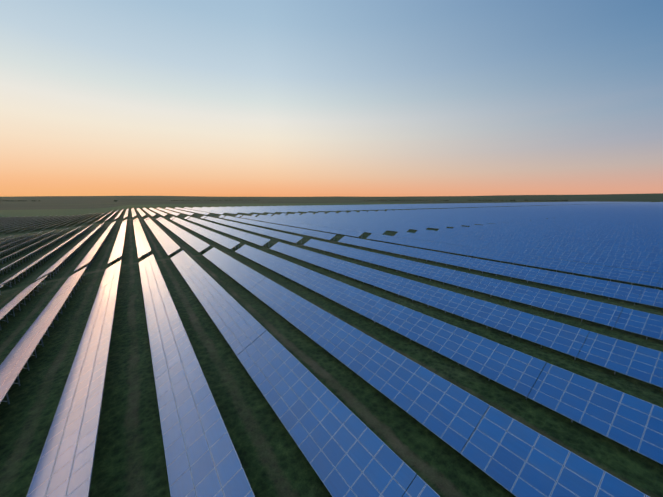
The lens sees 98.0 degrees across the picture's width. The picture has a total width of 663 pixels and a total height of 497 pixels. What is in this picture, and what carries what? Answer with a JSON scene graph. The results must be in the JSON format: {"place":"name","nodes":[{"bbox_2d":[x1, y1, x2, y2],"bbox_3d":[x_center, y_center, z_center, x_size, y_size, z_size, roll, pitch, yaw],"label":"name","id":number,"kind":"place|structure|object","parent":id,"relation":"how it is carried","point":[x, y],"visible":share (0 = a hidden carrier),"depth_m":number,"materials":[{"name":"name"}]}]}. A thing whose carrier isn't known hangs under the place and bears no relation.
{"place":"outdoors","nodes":[
{"label":"outdoors","id":0,"kind":"place"},
{"bbox_2d":[0,193,662,496],"bbox_3d":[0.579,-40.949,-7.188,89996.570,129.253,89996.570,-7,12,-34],"label":"ground","id":1,"kind":"structure","parent":0,"point":[129,459],"depth_m":26.93,"materials":[{"name":"green plant"}]},
{"bbox_2d":[0,199,567,202],"bbox_3d":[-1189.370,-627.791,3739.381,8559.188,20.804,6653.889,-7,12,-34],"label":"tree","id":2,"kind":"object","parent":1,"relation":"on","point":[364,200],"visible":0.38,"depth_m":2435.80,"materials":[{"name":"green plant"}]},
{"bbox_2d":[0,202,662,496],"bbox_3d":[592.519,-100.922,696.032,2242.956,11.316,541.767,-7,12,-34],"label":"solar tables","id":3,"kind":"object","parent":1,"relation":"on","point":[346,451],"visible":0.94,"depth_m":27.61,"materials":[{"name":"blue glass"}]},
{"bbox_2d":[0,0,662,196],"label":"sky","id":4,"kind":"structure","parent":0,"point":[208,98],"materials":[{"name":"blue"}]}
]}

